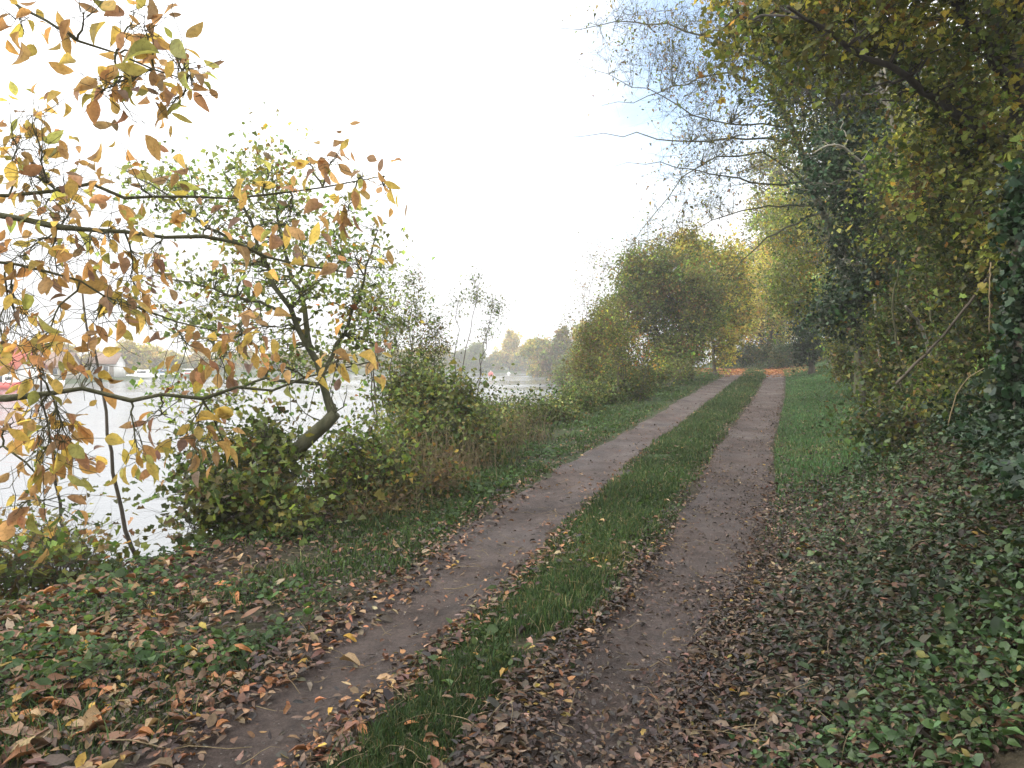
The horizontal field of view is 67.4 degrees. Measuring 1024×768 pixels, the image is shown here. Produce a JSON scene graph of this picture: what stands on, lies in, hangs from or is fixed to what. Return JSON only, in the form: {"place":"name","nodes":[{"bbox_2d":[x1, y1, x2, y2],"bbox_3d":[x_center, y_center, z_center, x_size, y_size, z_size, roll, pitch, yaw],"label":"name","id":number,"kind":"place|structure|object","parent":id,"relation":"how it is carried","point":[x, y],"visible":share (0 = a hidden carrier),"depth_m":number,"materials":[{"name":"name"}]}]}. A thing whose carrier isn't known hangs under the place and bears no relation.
{"place":"outdoors","nodes":[
{"label":"outdoors","id":0,"kind":"place"},
{"bbox_2d":[0,373,568,597],"bbox_3d":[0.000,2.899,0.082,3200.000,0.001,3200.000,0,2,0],"label":"water","id":1,"kind":"structure","parent":0,"point":[94,421],"depth_m":33.63,"materials":[{"name":"grey liquid"}]},
{"bbox_2d":[0,375,20,389],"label":"moored boat","id":2,"kind":"object","parent":1,"relation":"on","point":[5,386],"visible":0.41,"depth_m":80.61,"materials":[{"name":"red plastic"}]},
{"bbox_2d":[34,374,64,387],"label":"moored boat","id":3,"kind":"object","parent":1,"relation":"on","point":[44,384],"visible":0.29,"depth_m":86.51,"materials":[{"name":"white plastic"}]},
{"bbox_2d":[126,370,159,378],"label":"moored boat","id":4,"kind":"object","parent":1,"relation":"on","point":[147,375],"visible":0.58,"depth_m":133.23,"materials":[{"name":"white plastic"}]},
{"bbox_2d":[0,369,727,767],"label":"grass","id":5,"kind":"structure","parent":0,"point":[404,521],"depth_m":5.96,"materials":[{"name":"plant"}]},
{"bbox_2d":[125,371,741,767],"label":"dirt track","id":6,"kind":"structure","parent":0,"point":[264,719],"depth_m":4.90,"materials":[{"name":"soil"}]},
{"bbox_2d":[108,739,249,748],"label":"fallen twig","id":7,"kind":"object","parent":6,"relation":"on","point":[167,748],"visible":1,"depth_m":3.18,"materials":[{"name":"wood"}]},
{"bbox_2d":[339,652,360,665],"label":"fallen leaf","id":8,"kind":"object","parent":6,"relation":"on","point":[351,657],"visible":0.96,"depth_m":4.10,"materials":[{"name":"plant"}]},
{"bbox_2d":[175,409,772,767],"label":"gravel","id":9,"kind":"structure","parent":6,"relation":"on","point":[189,759],"depth_m":4.29,"materials":[{"name":"gravel"}]},
{"bbox_2d":[0,0,995,362],"label":"sky","id":10,"kind":"structure","parent":0,"point":[477,101],"materials":[{"name":"white"}]},
{"bbox_2d":[0,341,1023,767],"bbox_3d":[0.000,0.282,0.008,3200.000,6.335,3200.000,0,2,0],"label":"ground","id":11,"kind":"structure","parent":0,"point":[1008,759],"depth_m":4.82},
{"bbox_2d":[0,346,47,382],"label":"house","id":12,"kind":"structure","parent":11,"relation":"on","point":[18,365],"depth_m":84.73,"materials":[{"name":"red tile"}]},
{"bbox_2d":[22,708,41,721],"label":"fallen leaf","id":13,"kind":"object","parent":11,"relation":"on","point":[36,711],"visible":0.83,"depth_m":3.40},
{"bbox_2d":[23,680,51,693],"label":"fallen leaf","id":14,"kind":"object","parent":11,"relation":"on","point":[41,688],"visible":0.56,"depth_m":3.65,"materials":[{"name":"plant"}]},
{"bbox_2d":[25,727,49,737],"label":"fallen leaf","id":15,"kind":"object","parent":11,"relation":"on","point":[30,731],"visible":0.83,"depth_m":3.24,"materials":[{"name":"plant"}]},
{"bbox_2d":[40,380,71,571],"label":"sapling","id":16,"kind":"object","parent":11,"relation":"on","point":[60,505],"visible":0.15,"depth_m":6.86,"materials":[{"name":"brown plant"}]},
{"bbox_2d":[52,700,60,708],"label":"fallen leaf","id":17,"kind":"object","parent":11,"relation":"on","point":[55,705],"visible":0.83,"depth_m":3.48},
{"bbox_2d":[54,696,80,709],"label":"fallen leaf","id":18,"kind":"object","parent":17,"relation":"on","point":[70,700],"visible":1,"depth_m":3.49,"materials":[{"name":"plant"}]},
{"bbox_2d":[47,673,66,679],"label":"fallen leaf","id":19,"kind":"object","parent":11,"relation":"on","point":[52,676],"visible":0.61,"depth_m":3.75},
{"bbox_2d":[38,347,83,378],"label":"house","id":20,"kind":"structure","parent":11,"relation":"on","point":[56,371],"depth_m":111.00,"materials":[{"name":"paint"}]},
{"bbox_2d":[59,625,76,634],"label":"fallen leaf","id":21,"kind":"object","parent":11,"relation":"on","point":[72,630],"visible":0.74,"depth_m":4.38,"materials":[{"name":"plant"}]},
{"bbox_2d":[51,342,85,364],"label":"lakeside tree","id":22,"kind":"object","parent":11,"relation":"on","point":[71,349],"visible":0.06,"depth_m":124.67,"materials":[{"name":"brown plant"}]},
{"bbox_2d":[70,719,84,726],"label":"fallen leaf","id":23,"kind":"object","parent":11,"relation":"on","point":[81,722],"visible":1,"depth_m":3.33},
{"bbox_2d":[78,705,102,729],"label":"fallen leaf","id":24,"kind":"object","parent":23,"relation":"on","point":[92,710],"visible":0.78,"depth_m":3.39,"materials":[{"name":"plant"}]},
{"bbox_2d":[75,678,97,690],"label":"fallen leaf","id":25,"kind":"object","parent":11,"relation":"on","point":[88,681],"visible":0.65,"depth_m":3.72,"materials":[{"name":"plant"}]},
{"bbox_2d":[0,450,173,600],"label":"bramble","id":26,"kind":"object","parent":11,"relation":"on","point":[64,550],"visible":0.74,"depth_m":5.80,"materials":[{"name":"green plant"}]},
{"bbox_2d":[82,716,99,732],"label":"fallen leaf","id":27,"kind":"object","parent":11,"relation":"on","point":[90,719],"visible":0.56,"depth_m":3.31,"materials":[{"name":"plant"}]},
{"bbox_2d":[84,720,118,733],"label":"fallen leaf","id":28,"kind":"object","parent":11,"relation":"on","point":[93,725],"visible":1,"depth_m":3.29,"materials":[{"name":"plant"}]},
{"bbox_2d":[86,353,127,376],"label":"house","id":29,"kind":"structure","parent":11,"relation":"on","point":[118,360],"depth_m":126.64,"materials":[{"name":"white tile"}]},
{"bbox_2d":[82,294,138,566],"bbox_3d":[-3.150,0.454,6.131,0.132,2.412,0.460,2,2,45],"label":"sapling","id":30,"kind":"object","parent":11,"relation":"on","point":[123,519],"visible":0.64,"depth_m":6.07,"materials":[{"name":"brown plant"}]},
{"bbox_2d":[103,731,125,739],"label":"fallen leaf","id":31,"kind":"object","parent":11,"relation":"on","point":[113,735],"visible":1,"depth_m":3.22,"materials":[{"name":"plant"}]},
{"bbox_2d":[108,649,133,662],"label":"fallen leaf","id":32,"kind":"object","parent":11,"relation":"on","point":[118,654],"visible":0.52,"depth_m":4.05,"materials":[{"name":"plant"}]},
{"bbox_2d":[115,698,130,714],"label":"fallen leaf","id":33,"kind":"object","parent":11,"relation":"on","point":[125,705],"visible":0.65,"depth_m":3.52,"materials":[{"name":"plant"}]},
{"bbox_2d":[115,339,155,374],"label":"lakeside tree","id":34,"kind":"object","parent":11,"relation":"on","point":[142,352],"visible":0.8,"depth_m":139.02,"materials":[{"name":"yellow plant"}]},
{"bbox_2d":[136,726,156,737],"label":"fallen leaf","id":35,"kind":"object","parent":11,"relation":"on","point":[143,729],"visible":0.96,"depth_m":3.27,"materials":[{"name":"plant"}]},
{"bbox_2d":[145,718,164,726],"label":"fallen leaf","id":36,"kind":"object","parent":11,"relation":"on","point":[150,721],"visible":0.96,"depth_m":3.33,"materials":[{"name":"plant"}]},
{"bbox_2d":[143,343,170,372],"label":"lakeside tree","id":37,"kind":"object","parent":11,"relation":"on","point":[156,358],"visible":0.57,"depth_m":148.94,"materials":[{"name":"yellow plant"}]},
{"bbox_2d":[162,348,190,372],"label":"lakeside tree","id":38,"kind":"object","parent":11,"relation":"on","point":[179,358],"visible":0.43,"depth_m":159.44,"materials":[{"name":"yellow plant"}]},
{"bbox_2d":[184,348,208,368],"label":"lakeside tree","id":39,"kind":"object","parent":11,"relation":"on","point":[195,363],"visible":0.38,"depth_m":166.87,"materials":[{"name":"green plant"}]},
{"bbox_2d":[0,0,406,554],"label":"walnut tree","id":40,"kind":"object","parent":11,"relation":"on","point":[143,49],"visible":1,"depth_m":2.94,"materials":[{"name":"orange plant"}]},
{"bbox_2d":[210,351,241,372],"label":"lakeside tree","id":41,"kind":"object","parent":11,"relation":"on","point":[236,362],"visible":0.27,"depth_m":174.06,"materials":[{"name":"green plant"}]},
{"bbox_2d":[99,386,384,560],"bbox_3d":[-2.554,0.979,7.221,2.368,1.896,2.418,-1,2,-27],"label":"bramble","id":42,"kind":"object","parent":11,"relation":"on","point":[246,490],"visible":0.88,"depth_m":6.97,"materials":[{"name":"green plant"}]},
{"bbox_2d":[234,349,264,371],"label":"lakeside tree","id":43,"kind":"object","parent":11,"relation":"on","point":[250,354],"visible":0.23,"depth_m":184.05,"materials":[{"name":"green plant"}]},
{"bbox_2d":[94,101,439,522],"bbox_3d":[-2.364,-0.421,7.540,3.308,4.612,2.090,0,2,0],"label":"leaning alder","id":44,"kind":"object","parent":11,"relation":"on","point":[322,426],"visible":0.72,"depth_m":7.46,"materials":[{"name":"green plant"}]},
{"bbox_2d":[282,348,313,371],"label":"lakeside tree","id":45,"kind":"object","parent":11,"relation":"on","point":[298,361],"visible":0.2,"depth_m":192.36,"materials":[{"name":"green plant"}]},
{"bbox_2d":[335,348,365,370],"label":"lakeside tree","id":46,"kind":"object","parent":11,"relation":"on","point":[358,361],"visible":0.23,"depth_m":198.60,"materials":[{"name":"green plant"}]},
{"bbox_2d":[358,344,391,370],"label":"lakeside tree","id":47,"kind":"object","parent":11,"relation":"on","point":[382,358],"visible":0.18,"depth_m":204.31,"materials":[{"name":"green plant"}]},
{"bbox_2d":[280,377,474,513],"bbox_3d":[-1.676,0.856,8.317,2.254,1.859,2.146,-2,2,-43],"label":"nettle bush","id":48,"kind":"object","parent":11,"relation":"on","point":[339,455],"visible":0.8,"depth_m":8.24,"materials":[{"name":"green plant"}]},
{"bbox_2d":[0,372,758,707],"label":"ground cover","id":49,"kind":"object","parent":11,"relation":"on","point":[142,654],"visible":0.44,"depth_m":4.68,"materials":[{"name":"green plant"}]},
{"bbox_2d":[336,242,424,432],"bbox_3d":[-1.914,-0.178,11.495,1.283,4.034,1.047,-1,2,-25],"label":"sapling","id":50,"kind":"object","parent":11,"relation":"on","point":[388,341],"visible":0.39,"depth_m":11.48,"materials":[{"name":"green plant"}]},
{"bbox_2d":[309,410,504,530],"bbox_3d":[-1.242,1.139,8.406,1.702,1.634,3.050,1,2,30],"label":"withered bramble","id":51,"kind":"object","parent":11,"relation":"on","point":[354,508],"visible":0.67,"depth_m":8.01,"materials":[{"name":"brown plant"}]},
{"bbox_2d":[374,249,470,381],"bbox_3d":[-1.658,-0.220,13.129,1.919,4.088,1.534,0,2,0],"label":"tall sapling","id":52,"kind":"object","parent":11,"relation":"on","point":[429,327],"visible":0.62,"depth_m":12.95,"materials":[{"name":"green plant"}]},
{"bbox_2d":[330,337,519,475],"bbox_3d":[-1.213,0.425,11.300,2.988,2.269,3.173,-1,2,-24],"label":"dogwood shrub","id":53,"kind":"object","parent":11,"relation":"on","point":[426,394],"visible":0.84,"depth_m":11.06,"materials":[{"name":"green plant"}]},
{"bbox_2d":[430,347,452,369],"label":"lakeside tree","id":54,"kind":"object","parent":11,"relation":"on","point":[446,357],"visible":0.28,"depth_m":212.67,"materials":[{"name":"green plant"}]},
{"bbox_2d":[338,402,570,509],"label":"dry grass","id":55,"kind":"structure","parent":11,"relation":"on","point":[494,450],"depth_m":10.23,"materials":[{"name":"plant"}]},
{"bbox_2d":[448,349,470,370],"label":"lakeside tree","id":56,"kind":"object","parent":11,"relation":"on","point":[458,355],"visible":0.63,"depth_m":212.62,"materials":[{"name":"green plant"}]},
{"bbox_2d":[451,340,492,370],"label":"lakeside tree","id":57,"kind":"object","parent":11,"relation":"on","point":[475,349],"visible":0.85,"depth_m":209.42,"materials":[{"name":"green plant"}]},
{"bbox_2d":[444,264,516,392],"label":"willow sapling","id":58,"kind":"object","parent":11,"relation":"on","point":[476,296],"visible":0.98,"depth_m":14.96,"materials":[{"name":"green plant"}]},
{"bbox_2d":[485,351,506,370],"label":"lakeside tree","id":59,"kind":"object","parent":11,"relation":"on","point":[495,358],"visible":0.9,"depth_m":212.56,"materials":[{"name":"brown plant"}]},
{"bbox_2d":[493,328,522,370],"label":"lakeside tree","id":60,"kind":"object","parent":11,"relation":"on","point":[509,343],"visible":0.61,"depth_m":214.57,"materials":[{"name":"yellow plant"}]},
{"bbox_2d":[0,364,1023,767],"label":"leaf litter","id":61,"kind":"object","parent":11,"relation":"on","point":[676,720],"visible":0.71,"depth_m":3.92,"materials":[{"name":"plant"}]},
{"bbox_2d":[1,420,1022,767],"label":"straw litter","id":62,"kind":"object","parent":11,"relation":"on","point":[537,648],"visible":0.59,"depth_m":3.95,"materials":[{"name":"plant"}]},
{"bbox_2d":[465,369,567,425],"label":"willow shrub","id":63,"kind":"object","parent":11,"relation":"on","point":[507,400],"visible":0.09,"depth_m":15.87,"materials":[{"name":"green plant"}]},
{"bbox_2d":[478,376,555,451],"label":"bramble","id":64,"kind":"object","parent":11,"relation":"on","point":[515,428],"visible":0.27,"depth_m":13.49,"materials":[{"name":"green plant"}]},
{"bbox_2d":[507,344,533,370],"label":"lakeside tree","id":65,"kind":"object","parent":11,"relation":"on","point":[519,361],"visible":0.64,"depth_m":211.69,"materials":[{"name":"green plant"}]},
{"bbox_2d":[515,334,550,376],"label":"lakeside tree","id":66,"kind":"object","parent":11,"relation":"on","point":[536,346],"visible":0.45,"depth_m":148.74,"materials":[{"name":"yellow plant"}]},
{"bbox_2d":[324,367,765,767],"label":"grass","id":67,"kind":"structure","parent":11,"relation":"on","point":[538,610],"depth_m":5.15,"materials":[{"name":"plant"}]},
{"bbox_2d":[530,325,573,379],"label":"lakeside tree","id":68,"kind":"object","parent":11,"relation":"on","point":[555,346],"visible":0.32,"depth_m":125.88,"materials":[{"name":"green plant"}]},
{"bbox_2d":[510,369,611,425],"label":"bramble","id":69,"kind":"object","parent":11,"relation":"on","point":[565,412],"visible":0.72,"depth_m":16.96,"materials":[{"name":"green plant"}]},
{"bbox_2d":[551,343,575,377],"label":"lakeside tree","id":70,"kind":"object","parent":11,"relation":"on","point":[561,356],"visible":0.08,"depth_m":110.91,"materials":[{"name":"green plant"}]},
{"bbox_2d":[539,342,611,389],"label":"waterside bush","id":71,"kind":"object","parent":11,"relation":"on","point":[559,373],"visible":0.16,"depth_m":58.99,"materials":[{"name":"green plant"}]},
{"bbox_2d":[553,222,629,387],"bbox_3d":[2.576,-2.454,26.069,2.913,5.984,2.613,0,2,0],"label":"sapling","id":72,"kind":"object","parent":11,"relation":"on","point":[606,269],"visible":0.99,"depth_m":25.92,"materials":[{"name":"green plant"}]},
{"bbox_2d":[552,287,632,388],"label":"shrub","id":73,"kind":"object","parent":11,"relation":"on","point":[585,352],"visible":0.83,"depth_m":25.58,"materials":[{"name":"green plant"}]},
{"bbox_2d":[569,319,619,355],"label":"lakeside tree","id":74,"kind":"object","parent":11,"relation":"on","point":[574,325],"visible":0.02,"depth_m":104.94,"materials":[{"name":"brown plant"}]},
{"bbox_2d":[546,361,662,411],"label":"bramble","id":75,"kind":"object","parent":11,"relation":"on","point":[611,387],"visible":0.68,"depth_m":21.56,"materials":[{"name":"green plant"}]},
{"bbox_2d":[578,290,676,400],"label":"shrub","id":76,"kind":"object","parent":11,"relation":"on","point":[623,354],"visible":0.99,"depth_m":21.86,"materials":[{"name":"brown plant"}]},
{"bbox_2d":[587,348,705,390],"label":"bramble","id":77,"kind":"object","parent":11,"relation":"on","point":[682,368],"visible":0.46,"depth_m":25.82,"materials":[{"name":"green plant"}]},
{"bbox_2d":[609,209,685,364],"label":"sapling","id":78,"kind":"object","parent":11,"relation":"on","point":[644,237],"visible":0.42,"depth_m":32.86,"materials":[{"name":"green plant"}]},
{"bbox_2d":[562,227,745,380],"bbox_3d":[6.074,-3.399,31.786,8.053,6.958,4.865,-1,2,-32],"label":"hawthorn tree","id":79,"kind":"object","parent":11,"relation":"on","point":[691,307],"visible":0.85,"depth_m":31.17,"materials":[{"name":"green plant"}]},
{"bbox_2d":[642,216,767,374],"bbox_3d":[9.652,-4.153,37.429,6.596,7.671,4.278,-1,2,-27],"label":"golden shrub tree","id":80,"kind":"object","parent":11,"relation":"on","point":[740,308],"visible":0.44,"depth_m":36.89,"materials":[{"name":"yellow plant"}]},
{"bbox_2d":[547,0,866,397],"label":"ash tree","id":81,"kind":"object","parent":11,"relation":"on","point":[732,117],"visible":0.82,"depth_m":17.43,"materials":[{"name":"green plant"}]},
{"bbox_2d":[699,271,830,362],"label":"distant tree","id":82,"kind":"object","parent":11,"relation":"on","point":[763,334],"visible":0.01,"depth_m":67.00,"materials":[{"name":"green plant"}]},
{"bbox_2d":[716,335,829,368],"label":"hedge","id":83,"kind":"object","parent":11,"relation":"on","point":[747,359],"visible":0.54,"depth_m":48.90,"materials":[{"name":"green plant"}]},
{"bbox_2d":[728,204,823,366],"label":"yellow hazel","id":84,"kind":"object","parent":11,"relation":"on","point":[758,334],"visible":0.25,"depth_m":50.00,"materials":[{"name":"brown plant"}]},
{"bbox_2d":[732,110,865,282],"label":"tall back tree","id":85,"kind":"object","parent":11,"relation":"on","point":[769,168],"visible":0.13,"depth_m":59.09,"materials":[{"name":"green plant"}]},
{"bbox_2d":[776,289,826,374],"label":"ivy column","id":86,"kind":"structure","parent":11,"relation":"on","point":[802,348],"depth_m":34.73,"materials":[{"name":"green plant"}]},
{"bbox_2d":[737,156,868,381],"bbox_3d":[10.309,-3.979,26.071,5.351,7.969,4.944,-2,2,-43],"label":"twin stemmed tree","id":87,"kind":"object","parent":11,"relation":"on","point":[808,260],"visible":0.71,"depth_m":25.91,"materials":[{"name":"green plant"}]},
{"bbox_2d":[659,0,1023,317],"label":"field maple","id":88,"kind":"object","parent":11,"relation":"on","point":[998,40],"visible":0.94,"depth_m":8.22,"materials":[{"name":"green plant"}]},
{"bbox_2d":[988,262,991,332],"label":"bare branch","id":89,"kind":"object","parent":88,"relation":"hanging from","point":[989,294],"visible":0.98,"depth_m":7.49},
{"bbox_2d":[662,377,1023,767],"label":"ground cover","id":90,"kind":"object","parent":11,"relation":"on","point":[998,623],"visible":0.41,"depth_m":3.52,"materials":[{"name":"green plant"}]},
{"bbox_2d":[807,268,884,397],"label":"hazel shrub","id":91,"kind":"object","parent":11,"relation":"on","point":[838,360],"visible":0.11,"depth_m":20.44,"materials":[{"name":"green plant"}]},
{"bbox_2d":[856,343,865,402],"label":"bare branch","id":92,"kind":"object","parent":11,"relation":"on","point":[864,393],"visible":0.25,"depth_m":17.43,"materials":[{"name":"brown plant"}]},
{"bbox_2d":[704,0,1021,396],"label":"backing tree","id":93,"kind":"object","parent":11,"relation":"on","point":[789,117],"visible":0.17,"depth_m":14.75,"materials":[{"name":"green plant"}]},
{"bbox_2d":[762,360,979,545],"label":"grass","id":94,"kind":"structure","parent":11,"relation":"on","point":[801,381],"depth_m":13.24,"materials":[{"name":"plant"}]},
{"bbox_2d":[775,6,991,376],"bbox_3d":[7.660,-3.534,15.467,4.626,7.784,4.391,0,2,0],"label":"ivy clad tree","id":95,"kind":"object","parent":11,"relation":"on","point":[834,174],"visible":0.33,"depth_m":15.26,"materials":[{"name":"green plant"}]},
{"bbox_2d":[834,374,950,477],"bbox_3d":[4.163,0.475,8.158,1.281,1.151,2.990,0,2,12],"label":"ivy mound","id":96,"kind":"object","parent":11,"relation":"on","point":[883,441],"visible":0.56,"depth_m":8.63,"materials":[{"name":"green plant"}]},
{"bbox_2d":[891,256,912,387],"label":"bare branch","id":97,"kind":"object","parent":11,"relation":"on","point":[896,341],"visible":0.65,"depth_m":11.25,"materials":[{"name":"brown plant"}]},
{"bbox_2d":[810,335,1004,475],"bbox_3d":[4.512,0.358,8.761,1.822,1.751,3.446,0,2,0],"label":"bramble","id":98,"kind":"object","parent":11,"relation":"on","point":[922,412],"visible":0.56,"depth_m":8.37,"materials":[{"name":"green plant"}]},
{"bbox_2d":[826,205,995,413],"bbox_3d":[6.778,-0.988,12.449,2.501,3.840,2.972,-1,2,-38],"label":"elder shrub","id":99,"kind":"object","parent":11,"relation":"on","point":[883,323],"visible":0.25,"depth_m":12.46,"materials":[{"name":"green plant"}]},
{"bbox_2d":[905,305,932,358],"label":"bare branch","id":100,"kind":"object","parent":11,"relation":"on","point":[920,326],"visible":0.7,"depth_m":10.95,"materials":[{"name":"brown plant"}]},
{"bbox_2d":[848,127,1009,444],"bbox_3d":[5.606,-1.334,9.711,2.775,4.464,3.313,0,2,0],"label":"spindle shrub","id":101,"kind":"object","parent":11,"relation":"on","point":[977,317],"visible":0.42,"depth_m":9.56,"materials":[{"name":"green plant"}]},
{"bbox_2d":[895,247,1006,384],"bbox_3d":[5.146,-0.936,8.891,0.065,1.924,1.343,-1,2,-41],"label":"bare branch","id":102,"kind":"object","parent":101,"relation":"attached to","point":[913,365],"visible":0.58,"depth_m":9.03,"materials":[{"name":"brown plant"}]},
{"bbox_2d":[852,355,1023,517],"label":"ground ivy","id":103,"kind":"object","parent":11,"relation":"on","point":[1011,469],"visible":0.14,"depth_m":5.77,"materials":[{"name":"green plant"}]},
{"bbox_2d":[947,365,989,425],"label":"bare branch","id":104,"kind":"object","parent":11,"relation":"on","point":[957,393],"visible":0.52,"depth_m":7.32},
{"bbox_2d":[941,157,1023,428],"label":"ivy","id":105,"kind":"object","parent":11,"relation":"on","point":[1008,394],"visible":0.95,"depth_m":6.22,"materials":[{"name":"green plant"}]},
{"bbox_2d":[503,370,784,767],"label":"dirt track","id":106,"kind":"structure","parent":0,"point":[699,556],"depth_m":5.15,"materials":[{"name":"soil"}]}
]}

